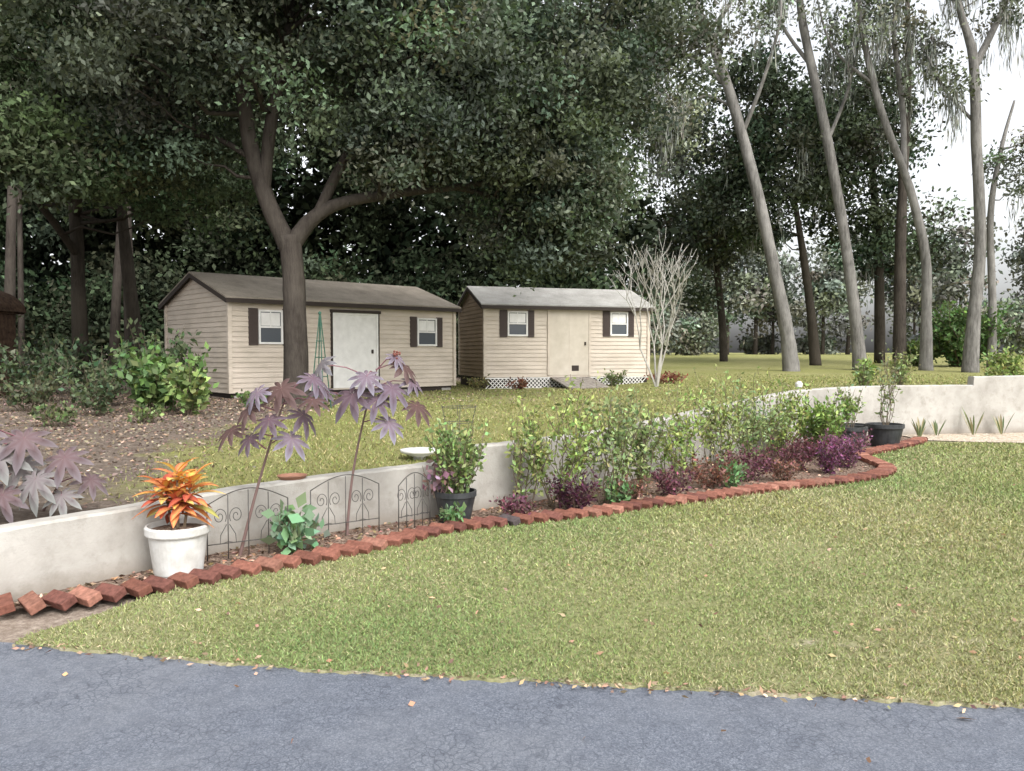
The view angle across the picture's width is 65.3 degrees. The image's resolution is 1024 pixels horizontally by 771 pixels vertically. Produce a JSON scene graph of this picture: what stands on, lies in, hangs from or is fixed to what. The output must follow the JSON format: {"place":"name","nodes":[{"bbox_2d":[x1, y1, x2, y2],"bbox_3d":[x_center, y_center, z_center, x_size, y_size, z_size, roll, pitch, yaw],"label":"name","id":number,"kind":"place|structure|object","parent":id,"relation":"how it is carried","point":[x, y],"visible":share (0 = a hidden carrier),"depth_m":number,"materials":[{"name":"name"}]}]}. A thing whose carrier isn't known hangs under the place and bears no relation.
{"place":"outdoors","nodes":[
{"label":"outdoors","id":0,"kind":"place"},
{"bbox_2d":[14,436,909,608],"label":"flower bed soil","id":1,"kind":"structure","parent":0,"point":[217,557],"depth_m":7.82,"materials":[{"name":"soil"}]},
{"bbox_2d":[131,458,224,577],"bbox_3d":[-2.360,0.927,5.637,0.565,0.836,0.525,2,3,45],"label":"croton in white pot","id":2,"kind":"object","parent":1,"relation":"on","point":[176,543],"visible":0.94,"depth_m":5.55,"materials":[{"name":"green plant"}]},
{"bbox_2d":[206,487,288,560],"bbox_3d":[-2.040,1.065,6.190,0.621,0.554,0.010,-1,3,-32],"label":"wire garden fence","id":3,"kind":"object","parent":1,"relation":"on","point":[228,517],"visible":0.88,"depth_m":6.15,"materials":[{"name":"grey metal"}]},
{"bbox_2d":[218,373,329,555],"bbox_3d":[-1.828,0.628,6.082,0.914,1.443,0.442,0,2,0],"label":"castor bean plant","id":4,"kind":"object","parent":1,"relation":"on","point":[304,418],"visible":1,"depth_m":6.00,"materials":[{"name":"purple plant"}]},
{"bbox_2d":[259,492,330,554],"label":"hydrangea plant","id":5,"kind":"object","parent":1,"relation":"on","point":[291,528],"visible":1,"depth_m":6.25,"materials":[{"name":"green plant"}]},
{"bbox_2d":[310,474,379,538],"bbox_3d":[-1.425,1.037,6.849,0.635,0.554,0.010,-2,3,-35],"label":"wire garden fence","id":6,"kind":"object","parent":1,"relation":"on","point":[345,522],"visible":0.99,"depth_m":6.85,"materials":[{"name":"grey metal"}]},
{"bbox_2d":[303,350,431,534],"bbox_3d":[-1.231,0.510,6.756,1.113,1.618,0.473,0,2,0],"label":"castor bean plant","id":7,"kind":"object","parent":1,"relation":"on","point":[355,397],"visible":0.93,"depth_m":6.63,"materials":[{"name":"purple plant"}]},
{"bbox_2d":[397,472,430,530],"bbox_3d":[-0.875,1.038,7.175,0.010,0.524,0.379,2,3,45],"label":"wire garden fence","id":8,"kind":"object","parent":1,"relation":"on","point":[414,497],"visible":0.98,"depth_m":7.17,"materials":[{"name":"grey metal"}]},
{"bbox_2d":[438,501,466,521],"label":"green perennial","id":9,"kind":"object","parent":1,"relation":"on","point":[453,515],"visible":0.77,"depth_m":7.21,"materials":[{"name":"green plant"}]},
{"bbox_2d":[434,487,476,522],"bbox_3d":[-0.530,1.123,7.474,0.400,0.290,0.400,0,2,0],"label":"dark planter","id":10,"kind":"object","parent":1,"relation":"on","point":[443,499],"visible":0.52,"depth_m":7.33,"materials":[{"name":"plastic"}]},
{"bbox_2d":[422,459,464,497],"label":"caladium plant","id":11,"kind":"object","parent":10,"relation":"in","point":[438,482],"visible":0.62,"depth_m":7.34,"materials":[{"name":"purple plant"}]},
{"bbox_2d":[421,411,490,493],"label":"potted shrub","id":12,"kind":"object","parent":10,"relation":"in","point":[460,458],"visible":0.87,"depth_m":7.35,"materials":[{"name":"green plant"}]},
{"bbox_2d":[489,491,536,514],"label":"loropetalum shrub","id":13,"kind":"object","parent":1,"relation":"on","point":[508,506],"visible":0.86,"depth_m":7.60,"materials":[{"name":"purple plant"}]},
{"bbox_2d":[504,413,555,509],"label":"rose shrub","id":14,"kind":"object","parent":1,"relation":"on","point":[520,451],"visible":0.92,"depth_m":7.90,"materials":[{"name":"green plant"}]},
{"bbox_2d":[514,374,607,509],"bbox_3d":[0.476,0.576,7.897,0.922,1.355,0.996,0,2,0],"label":"rose shrub","id":15,"kind":"object","parent":1,"relation":"on","point":[580,447],"visible":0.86,"depth_m":7.97,"materials":[{"name":"green plant"}]},
{"bbox_2d":[545,468,602,509],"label":"loropetalum shrub","id":16,"kind":"object","parent":1,"relation":"on","point":[569,493],"visible":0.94,"depth_m":7.83,"materials":[{"name":"purple plant"}]},
{"bbox_2d":[577,371,649,503],"bbox_3d":[1.014,0.543,8.279,0.754,1.388,0.792,0,2,0],"label":"rose shrub","id":17,"kind":"object","parent":1,"relation":"on","point":[618,435],"visible":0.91,"depth_m":8.24,"materials":[{"name":"green plant"}]},
{"bbox_2d":[602,476,635,503],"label":"green perennial","id":18,"kind":"object","parent":1,"relation":"on","point":[614,495],"visible":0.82,"depth_m":8.19,"materials":[{"name":"green plant"}]},
{"bbox_2d":[603,472,650,500],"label":"loropetalum shrub","id":19,"kind":"object","parent":1,"relation":"on","point":[639,489],"visible":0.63,"depth_m":8.26,"materials":[{"name":"red plant"}]},
{"bbox_2d":[603,387,674,494],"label":"rose shrub","id":20,"kind":"object","parent":1,"relation":"on","point":[641,461],"visible":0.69,"depth_m":8.74,"materials":[{"name":"green plant"}]},
{"bbox_2d":[650,465,698,495],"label":"loropetalum shrub","id":21,"kind":"object","parent":1,"relation":"on","point":[669,485],"visible":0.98,"depth_m":8.76,"materials":[{"name":"purple plant"}]},
{"bbox_2d":[639,377,711,483],"bbox_3d":[2.000,0.537,9.664,0.952,1.284,0.971,0,2,0],"label":"rose shrub","id":22,"kind":"object","parent":1,"relation":"on","point":[678,434],"visible":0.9,"depth_m":9.68,"materials":[{"name":"green plant"}]},
{"bbox_2d":[671,452,740,488],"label":"loropetalum shrub","id":23,"kind":"object","parent":1,"relation":"on","point":[715,478],"visible":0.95,"depth_m":9.25,"materials":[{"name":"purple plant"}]},
{"bbox_2d":[684,364,751,474],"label":"rose shrub","id":24,"kind":"object","parent":1,"relation":"on","point":[720,409],"visible":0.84,"depth_m":10.14,"materials":[{"name":"green plant"}]},
{"bbox_2d":[716,458,750,487],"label":"green perennial","id":25,"kind":"object","parent":1,"relation":"on","point":[737,472],"visible":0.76,"depth_m":9.34,"materials":[{"name":"green plant"}]},
{"bbox_2d":[717,440,781,480],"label":"loropetalum shrub","id":26,"kind":"object","parent":1,"relation":"on","point":[755,464],"visible":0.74,"depth_m":9.83,"materials":[{"name":"purple plant"}]},
{"bbox_2d":[719,369,790,464],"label":"rose shrub","id":27,"kind":"object","parent":1,"relation":"on","point":[748,430],"visible":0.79,"depth_m":10.85,"materials":[{"name":"green plant"}]},
{"bbox_2d":[746,366,815,459],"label":"rose shrub","id":28,"kind":"object","parent":1,"relation":"on","point":[779,436],"visible":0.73,"depth_m":11.67,"materials":[{"name":"green plant"}]},
{"bbox_2d":[758,456,806,480],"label":"loropetalum shrub","id":29,"kind":"object","parent":1,"relation":"on","point":[793,470],"visible":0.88,"depth_m":9.76,"materials":[{"name":"red plant"}]},
{"bbox_2d":[765,437,823,470],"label":"loropetalum shrub","id":30,"kind":"object","parent":1,"relation":"on","point":[794,455],"visible":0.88,"depth_m":10.61,"materials":[{"name":"purple plant"}]},
{"bbox_2d":[778,432,825,459],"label":"loropetalum shrub","id":31,"kind":"object","parent":1,"relation":"on","point":[801,440],"visible":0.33,"depth_m":11.59,"materials":[{"name":"purple plant"}]},
{"bbox_2d":[787,391,865,455],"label":"gardenia bush","id":32,"kind":"object","parent":1,"relation":"on","point":[825,418],"visible":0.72,"depth_m":11.93,"materials":[{"name":"green plant"}]},
{"bbox_2d":[807,433,850,473],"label":"loropetalum shrub","id":33,"kind":"object","parent":1,"relation":"on","point":[833,458],"visible":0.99,"depth_m":10.36,"materials":[{"name":"purple plant"}]},
{"bbox_2d":[824,428,872,467],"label":"loropetalum shrub","id":34,"kind":"object","parent":1,"relation":"on","point":[848,457],"visible":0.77,"depth_m":10.88,"materials":[{"name":"purple plant"}]},
{"bbox_2d":[837,425,867,447],"bbox_3d":[5.550,0.850,13.147,0.560,0.360,0.560,0,2,0],"label":"dark planter","id":35,"kind":"object","parent":1,"relation":"on","point":[858,429],"visible":0.41,"depth_m":12.92,"materials":[{"name":"plastic"}]},
{"bbox_2d":[833,384,865,427],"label":"potted shrub","id":36,"kind":"object","parent":35,"relation":"on","point":[853,417],"visible":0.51,"depth_m":13.14,"materials":[{"name":"green plant"}]},
{"bbox_2d":[866,422,904,446],"bbox_3d":[6.250,0.830,13.396,0.600,0.380,0.600,0,2,0],"label":"dark planter","id":37,"kind":"object","parent":1,"relation":"on","point":[882,434],"visible":0.77,"depth_m":13.19,"materials":[{"name":"plastic"}]},
{"bbox_2d":[874,348,902,424],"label":"potted shrub","id":38,"kind":"object","parent":37,"relation":"in","point":[889,395],"visible":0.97,"depth_m":13.34,"materials":[{"name":"green plant"}]},
{"bbox_2d":[0,440,1002,642],"bbox_3d":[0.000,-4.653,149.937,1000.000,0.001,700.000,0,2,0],"label":"ground","id":39,"kind":"structure","parent":0,"point":[16,624],"depth_m":4.91,"materials":[{"name":"soil"}]},
{"bbox_2d":[0,375,1023,601],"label":"retaining wall","id":40,"kind":"structure","parent":39,"relation":"on","point":[39,556],"depth_m":7.13,"materials":[{"name":"paint"}]},
{"bbox_2d":[277,473,307,479],"bbox_3d":[-1.900,0.792,6.909,0.260,0.035,0.260,0,2,0],"label":"terracotta saucer","id":41,"kind":"object","parent":40,"relation":"on","point":[291,476],"visible":1,"depth_m":6.94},
{"bbox_2d":[902,433,1023,442],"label":"gravel bed","id":42,"kind":"object","parent":39,"relation":"on","point":[999,437],"visible":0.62,"depth_m":14.73,"materials":[{"name":"gravel"}]},
{"bbox_2d":[912,418,925,436],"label":"yucca plant","id":43,"kind":"object","parent":42,"relation":"on","point":[920,429],"visible":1,"depth_m":14.76,"materials":[{"name":"green plant"}]},
{"bbox_2d":[959,408,983,434],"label":"yucca plant","id":44,"kind":"object","parent":42,"relation":"on","point":[971,427],"visible":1,"depth_m":15.08,"materials":[{"name":"green plant"}]},
{"bbox_2d":[991,414,1013,433],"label":"yucca plant","id":45,"kind":"object","parent":42,"relation":"on","point":[1000,425],"visible":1,"depth_m":15.25,"materials":[{"name":"green plant"}]},
{"bbox_2d":[0,642,1023,770],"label":"driveway asphalt","id":46,"kind":"structure","parent":0,"point":[107,712],"depth_m":3.44,"materials":[{"name":"asphalt"}]},
{"bbox_2d":[12,640,1005,712],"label":"fallen leaves","id":47,"kind":"object","parent":46,"relation":"on","point":[568,683],"visible":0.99,"depth_m":3.83,"materials":[{"name":"brown plant"}]},
{"bbox_2d":[0,353,1023,524],"bbox_3d":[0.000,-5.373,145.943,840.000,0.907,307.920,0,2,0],"label":"yard terrain","id":48,"kind":"structure","parent":0,"point":[839,364],"depth_m":11.88,"materials":[{"name":"plant"}]},
{"bbox_2d":[0,291,25,395],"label":"wooden shed","id":49,"kind":"structure","parent":48,"relation":"on","point":[11,306],"depth_m":18.92,"materials":[{"name":"brown wood"}]},
{"bbox_2d":[0,367,68,411],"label":"leafy bush","id":50,"kind":"object","parent":48,"relation":"on","point":[44,392],"visible":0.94,"depth_m":14.06,"materials":[{"name":"green plant"}]},
{"bbox_2d":[0,333,81,402],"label":"leafy bush","id":51,"kind":"object","parent":48,"relation":"on","point":[46,364],"visible":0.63,"depth_m":15.86,"materials":[{"name":"green plant"}]},
{"bbox_2d":[0,424,107,522],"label":"castor bean plant","id":52,"kind":"object","parent":48,"relation":"on","point":[18,464],"visible":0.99,"depth_m":5.56,"materials":[{"name":"purple plant"}]},
{"bbox_2d":[28,398,82,426],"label":"leafy bush","id":53,"kind":"object","parent":48,"relation":"on","point":[65,413],"visible":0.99,"depth_m":11.57,"materials":[{"name":"green plant"}]},
{"bbox_2d":[15,314,115,394],"bbox_3d":[-10.723,-0.750,19.524,2.149,1.954,1.988,1,3,25],"label":"leafy bush","id":54,"kind":"object","parent":48,"relation":"on","point":[77,355],"visible":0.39,"depth_m":19.51,"materials":[{"name":"green plant"}]},
{"bbox_2d":[50,334,138,405],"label":"leafy bush","id":55,"kind":"object","parent":48,"relation":"on","point":[100,363],"visible":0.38,"depth_m":15.18,"materials":[{"name":"green plant"}]},
{"bbox_2d":[58,366,131,415],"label":"leafy bush","id":56,"kind":"object","parent":48,"relation":"on","point":[103,387],"visible":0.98,"depth_m":13.28,"materials":[{"name":"green plant"}]},
{"bbox_2d":[0,22,240,358],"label":"oak tree","id":57,"kind":"object","parent":48,"relation":"on","point":[132,309],"visible":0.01,"depth_m":21.28,"materials":[{"name":"plant"}]},
{"bbox_2d":[124,403,169,422],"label":"leafy bush","id":58,"kind":"object","parent":48,"relation":"on","point":[143,414],"visible":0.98,"depth_m":12.19,"materials":[{"name":"green plant"}]},
{"bbox_2d":[0,0,294,388],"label":"oak tree","id":59,"kind":"object","parent":48,"relation":"on","point":[38,142],"visible":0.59,"depth_m":16.28,"materials":[{"name":"plant"}]},
{"bbox_2d":[115,318,200,373],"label":"leafy bush","id":60,"kind":"object","parent":48,"relation":"on","point":[179,350],"visible":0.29,"depth_m":16.51,"materials":[{"name":"green plant"}]},
{"bbox_2d":[109,331,216,410],"bbox_3d":[-6.221,-0.234,14.252,1.649,1.479,1.569,0,2,0],"label":"leafy bush","id":61,"kind":"object","parent":48,"relation":"on","point":[144,378],"visible":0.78,"depth_m":13.91,"materials":[{"name":"green plant"}]},
{"bbox_2d":[158,357,218,414],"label":"leafy bush","id":62,"kind":"object","parent":48,"relation":"on","point":[188,390],"visible":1,"depth_m":13.35,"materials":[{"name":"green plant"}]},
{"bbox_2d":[231,388,268,406],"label":"leafy bush","id":63,"kind":"object","parent":48,"relation":"on","point":[245,396],"visible":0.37,"depth_m":15.09,"materials":[{"name":"green plant"}]},
{"bbox_2d":[158,271,461,397],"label":"storage shed","id":64,"kind":"structure","parent":48,"relation":"on","point":[236,321],"depth_m":19.51,"materials":[{"name":"beige"}]},
{"bbox_2d":[258,309,282,343],"bbox_3d":[-5.523,-1.337,18.295,0.590,0.780,0.055,-2,3,-43],"label":"window frame","id":65,"kind":"structure","parent":64,"relation":"in","point":[259,311],"depth_m":18.25,"materials":[{"name":"plastic"}]},
{"bbox_2d":[261,312,280,341],"bbox_3d":[-5.527,-1.337,18.299,0.500,0.690,0.008,-2,3,-43],"label":"window glass","id":66,"kind":"structure","parent":64,"relation":"in","point":[267,334],"depth_m":18.31,"materials":[{"name":"grey"}]},
{"bbox_2d":[335,315,375,387],"bbox_3d":[-3.883,-0.847,19.850,1.180,1.790,0.030,-2,3,-43],"label":"door","id":67,"kind":"structure","parent":64,"relation":"in","point":[355,335],"depth_m":19.79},
{"bbox_2d":[417,318,436,345],"bbox_3d":[-2.267,-1.423,21.305,0.640,0.740,0.055,-2,3,-43],"label":"window frame","id":68,"kind":"structure","parent":64,"relation":"in","point":[418,319],"depth_m":21.28,"materials":[{"name":"plastic"}]},
{"bbox_2d":[419,320,434,343],"bbox_3d":[-2.270,-1.424,21.309,0.550,0.650,0.008,-2,3,-43],"label":"window glass","id":69,"kind":"structure","parent":64,"relation":"in","point":[424,338],"depth_m":21.32,"materials":[{"name":"grey"}]},
{"bbox_2d":[311,311,331,409],"bbox_3d":[-3.501,-0.436,14.595,0.303,1.851,0.304,1,3,16],"label":"obelisk trellis","id":70,"kind":"object","parent":48,"relation":"on","point":[319,327],"visible":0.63,"depth_m":14.55,"materials":[{"name":"green paint"}]},
{"bbox_2d":[0,0,760,403],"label":"oak tree","id":71,"kind":"object","parent":48,"relation":"on","point":[544,126],"visible":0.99,"depth_m":15.30,"materials":[{"name":"green plant"}]},
{"bbox_2d":[0,384,788,507],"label":"fallen leaves","id":72,"kind":"object","parent":48,"relation":"on","point":[117,417],"visible":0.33,"depth_m":11.99,"materials":[{"name":"brown plant"}]},
{"bbox_2d":[400,447,437,459],"bbox_3d":[-1.000,0.754,8.639,0.420,0.130,0.420,0,2,0],"label":"bird bath bowl","id":73,"kind":"object","parent":48,"relation":"on","point":[420,452],"visible":0.69,"depth_m":8.58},
{"bbox_2d":[464,374,490,389],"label":"garden shrub","id":74,"kind":"object","parent":48,"relation":"on","point":[476,383],"visible":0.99,"depth_m":21.57,"materials":[{"name":"green plant"}]},
{"bbox_2d":[0,0,1023,382],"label":"distant tree line","id":75,"kind":"object","parent":48,"relation":"on","point":[34,280],"visible":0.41,"depth_m":35.09,"materials":[{"name":"green plant"}]},
{"bbox_2d":[504,376,528,388],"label":"garden shrub","id":76,"kind":"object","parent":48,"relation":"on","point":[521,383],"visible":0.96,"depth_m":21.82,"materials":[{"name":"green plant"}]},
{"bbox_2d":[99,373,983,503],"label":"yard grass","id":77,"kind":"structure","parent":48,"relation":"on","point":[930,382],"depth_m":12.56,"materials":[{"name":"plant"}]},
{"bbox_2d":[456,286,654,388],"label":"storage shed","id":78,"kind":"structure","parent":48,"relation":"on","point":[542,337],"depth_m":23.24,"materials":[{"name":"beige"}]},
{"bbox_2d":[507,311,527,335],"bbox_3d":[0.160,-1.757,22.704,0.600,0.710,0.055,-1,3,-17],"label":"window frame","id":79,"kind":"structure","parent":78,"relation":"in","point":[508,312],"depth_m":22.68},
{"bbox_2d":[509,313,525,334],"bbox_3d":[0.159,-1.758,22.709,0.510,0.620,0.008,-1,3,-17],"label":"window glass","id":80,"kind":"structure","parent":78,"relation":"in","point":[514,329],"depth_m":22.71,"materials":[{"name":"grey"}]},
{"bbox_2d":[550,311,588,374],"bbox_3d":[1.656,-1.223,23.203,1.220,1.840,0.030,-1,3,-17],"label":"door","id":81,"kind":"structure","parent":78,"relation":"in","point":[565,352],"depth_m":23.19,"materials":[{"name":"wood"}]},
{"bbox_2d":[610,312,627,335],"bbox_3d":[3.164,-1.821,23.632,0.570,0.700,0.055,-1,3,-17],"label":"window frame","id":82,"kind":"structure","parent":78,"relation":"in","point":[619,313],"depth_m":23.62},
{"bbox_2d":[612,313,625,333],"bbox_3d":[3.163,-1.821,23.637,0.480,0.610,0.008,-1,3,-17],"label":"window glass","id":83,"kind":"structure","parent":78,"relation":"in","point":[616,329],"depth_m":23.64,"materials":[{"name":"grey"}]},
{"bbox_2d":[603,368,626,385],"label":"garden shrub","id":84,"kind":"object","parent":48,"relation":"on","point":[613,378],"visible":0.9,"depth_m":22.86,"materials":[{"name":"green plant"}]},
{"bbox_2d":[609,232,698,386],"bbox_3d":[3.804,-2.002,21.008,2.455,4.263,3.020,0,2,0],"label":"crepe myrtle","id":85,"kind":"object","parent":48,"relation":"on","point":[658,373],"visible":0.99,"depth_m":21.15,"materials":[{"name":"plant"}]},
{"bbox_2d":[643,371,687,383],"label":"garden shrub","id":86,"kind":"object","parent":48,"relation":"on","point":[675,376],"visible":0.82,"depth_m":23.07,"materials":[{"name":"red plant"}]},
{"bbox_2d":[622,0,799,371],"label":"oak tree","id":87,"kind":"object","parent":48,"relation":"on","point":[789,352],"visible":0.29,"depth_m":32.51,"materials":[{"name":"grey plant"}]},
{"bbox_2d":[625,67,797,361],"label":"oak tree","id":88,"kind":"object","parent":48,"relation":"on","point":[720,255],"visible":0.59,"depth_m":44.73,"materials":[{"name":"plant"}]},
{"bbox_2d":[674,19,873,365],"bbox_3d":[12.759,-9.070,39.374,9.973,16.522,10.456,0,2,0],"label":"oak tree","id":89,"kind":"object","parent":48,"relation":"on","point":[763,127],"visible":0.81,"depth_m":38.44,"materials":[{"name":"plant"}]},
{"bbox_2d":[749,0,899,369],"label":"oak tree","id":90,"kind":"object","parent":48,"relation":"on","point":[855,322],"visible":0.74,"depth_m":34.52,"materials":[{"name":"grey plant"}]},
{"bbox_2d":[851,357,874,385],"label":"garden shrub","id":91,"kind":"object","parent":48,"relation":"on","point":[864,379],"visible":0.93,"depth_m":15.63,"materials":[{"name":"green plant"}]},
{"bbox_2d":[853,355,881,385],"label":"garden shrub","id":92,"kind":"object","parent":48,"relation":"on","point":[865,361],"visible":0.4,"depth_m":16.29,"materials":[{"name":"green plant"}]},
{"bbox_2d":[781,46,973,362],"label":"oak tree","id":93,"kind":"object","parent":48,"relation":"on","point":[879,245],"visible":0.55,"depth_m":41.42,"materials":[{"name":"plant"}]},
{"bbox_2d":[818,0,957,366],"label":"oak tree","id":94,"kind":"object","parent":48,"relation":"on","point":[899,329],"visible":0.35,"depth_m":38.57,"materials":[{"name":"brown plant"}]},
{"bbox_2d":[811,0,968,370],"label":"oak tree","id":95,"kind":"object","parent":48,"relation":"on","point":[926,330],"visible":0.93,"depth_m":33.46,"materials":[{"name":"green plant"}]},
{"bbox_2d":[883,345,920,384],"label":"garden shrub","id":96,"kind":"object","parent":48,"relation":"on","point":[902,372],"visible":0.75,"depth_m":16.36,"materials":[{"name":"green plant"}]},
{"bbox_2d":[906,334,943,365],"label":"azalea bush","id":97,"kind":"object","parent":48,"relation":"on","point":[914,346],"visible":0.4,"depth_m":38.59,"materials":[{"name":"green plant"}]},
{"bbox_2d":[913,0,1023,372],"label":"oak tree","id":98,"kind":"object","parent":48,"relation":"on","point":[1005,16],"visible":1,"depth_m":31.53,"materials":[{"name":"grey plant"}]},
{"bbox_2d":[918,300,1020,366],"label":"azalea bush","id":99,"kind":"object","parent":48,"relation":"on","point":[951,331],"visible":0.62,"depth_m":37.48,"materials":[{"name":"green plant"}]},
{"bbox_2d":[971,100,1023,367],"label":"oak tree","id":100,"kind":"object","parent":48,"relation":"on","point":[998,160],"visible":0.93,"depth_m":36.69,"materials":[{"name":"grey plant"}]},
{"bbox_2d":[981,360,1015,375],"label":"garden shrub","id":101,"kind":"object","parent":48,"relation":"on","point":[996,372],"visible":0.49,"depth_m":16.42,"materials":[{"name":"green plant"}]},
{"bbox_2d":[979,345,1023,374],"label":"garden shrub","id":102,"kind":"object","parent":48,"relation":"on","point":[1000,359],"visible":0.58,"depth_m":17.04,"materials":[{"name":"green plant"}]},
{"bbox_2d":[3,0,1023,352],"label":"sky","id":103,"kind":"structure","parent":0,"point":[954,171],"materials":[{"name":"white"}]},
{"bbox_2d":[14,441,1023,708],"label":"lawn","id":104,"kind":"structure","parent":0,"point":[698,561],"depth_m":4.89,"materials":[{"name":"plant"}]},
{"bbox_2d":[0,436,927,615],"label":"brick edging","id":105,"kind":"object","parent":104,"relation":"on","point":[32,602],"visible":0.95,"depth_m":6.54,"materials":[{"name":"brick"}]},
{"bbox_2d":[111,458,1023,695],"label":"fallen leaves","id":106,"kind":"object","parent":104,"relation":"on","point":[652,623],"visible":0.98,"depth_m":4.80,"materials":[{"name":"beige plant"}]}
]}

